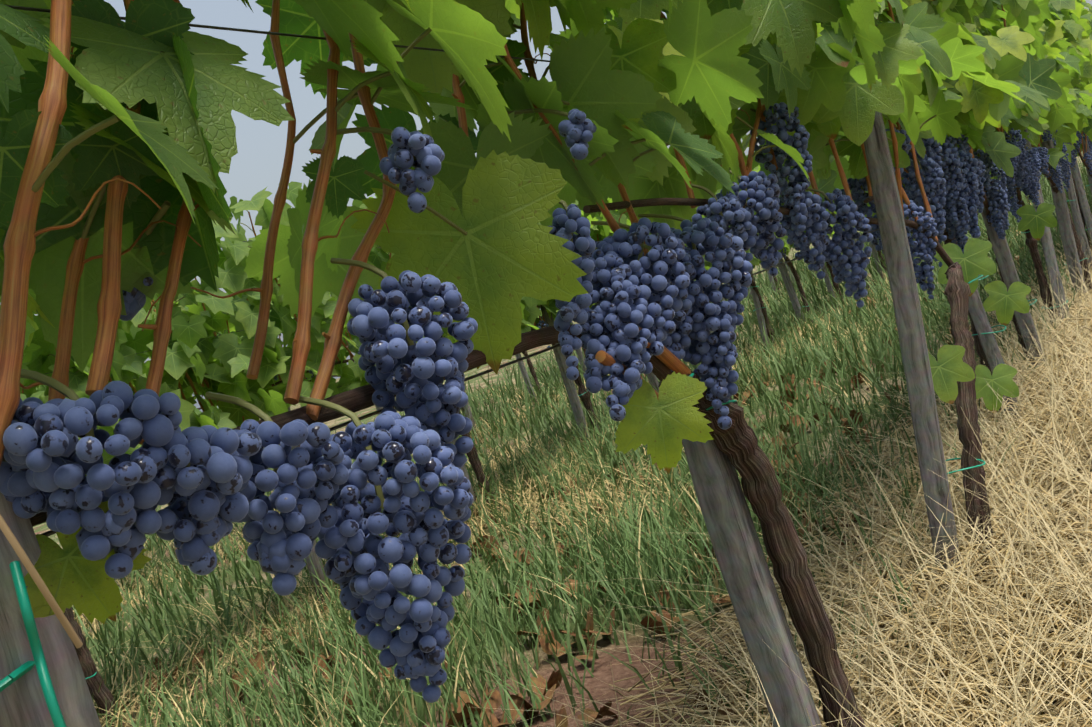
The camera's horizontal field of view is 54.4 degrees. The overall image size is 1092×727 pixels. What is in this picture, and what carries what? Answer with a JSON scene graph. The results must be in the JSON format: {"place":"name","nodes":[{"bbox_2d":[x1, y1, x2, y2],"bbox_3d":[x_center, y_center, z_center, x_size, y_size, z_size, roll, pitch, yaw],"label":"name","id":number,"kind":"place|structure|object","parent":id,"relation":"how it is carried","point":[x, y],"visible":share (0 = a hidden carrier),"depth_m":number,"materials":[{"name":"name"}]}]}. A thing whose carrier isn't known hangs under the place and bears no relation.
{"place":"outdoors","nodes":[
{"label":"outdoors","id":0,"kind":"place"},
{"bbox_2d":[0,0,1091,411],"label":"sky","id":1,"kind":"structure","parent":0,"point":[258,162],"materials":[{"name":"white"}]},
{"bbox_2d":[33,151,1086,726],"bbox_3d":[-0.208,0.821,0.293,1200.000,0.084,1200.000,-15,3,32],"label":"ground","id":2,"kind":"structure","parent":0,"point":[599,681],"depth_m":2.75,"materials":[{"name":"soil"}]},
{"bbox_2d":[0,0,1091,726],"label":"vine","id":3,"kind":"object","parent":2,"relation":"on","point":[624,74],"depth_m":1.06,"materials":[{"name":"green plant"}]},
{"bbox_2d":[0,0,1087,465],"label":"vine shoots","id":4,"kind":"object","parent":3,"relation":"on","point":[22,234],"visible":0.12,"depth_m":0.65,"materials":[{"name":"plant"}]},
{"bbox_2d":[30,143,1089,526],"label":"vine cordons","id":5,"kind":"object","parent":3,"relation":"attached to","point":[356,399],"visible":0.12,"depth_m":0.95,"materials":[{"name":"wood"}]},
{"bbox_2d":[0,102,1091,702],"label":"grapes","id":6,"kind":"object","parent":5,"relation":"on","point":[60,474],"visible":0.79,"depth_m":0.70,"materials":[{"name":"blue food"}]},
{"bbox_2d":[0,202,1091,726],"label":"dry grass","id":7,"kind":"structure","parent":2,"relation":"on","point":[1024,598],"depth_m":1.85,"materials":[{"name":"beige plant"}]},
{"bbox_2d":[0,111,1091,726],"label":"stakes","id":8,"kind":"object","parent":2,"relation":"on","point":[758,609],"visible":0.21,"depth_m":1.24,"materials":[{"name":"grey wood"}]},
{"bbox_2d":[6,5,1077,536],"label":"trellis wires","id":9,"kind":"object","parent":8,"relation":"attached to","point":[48,533],"depth_m":0.78,"materials":[{"name":"grey metal"}]},
{"bbox_2d":[0,184,1091,726],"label":"vine ties","id":10,"kind":"object","parent":8,"relation":"attached to","point":[38,662],"visible":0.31,"depth_m":0.47,"materials":[{"name":"teal plastic"}]},
{"bbox_2d":[52,156,1091,726],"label":"grass","id":11,"kind":"structure","parent":2,"relation":"on","point":[660,548],"depth_m":3.26,"materials":[{"name":"green plant"}]},
{"bbox_2d":[96,240,1084,726],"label":"fallen leaves","id":12,"kind":"object","parent":2,"relation":"on","point":[554,680],"visible":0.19,"depth_m":2.71,"materials":[{"name":"plant"}]}
]}

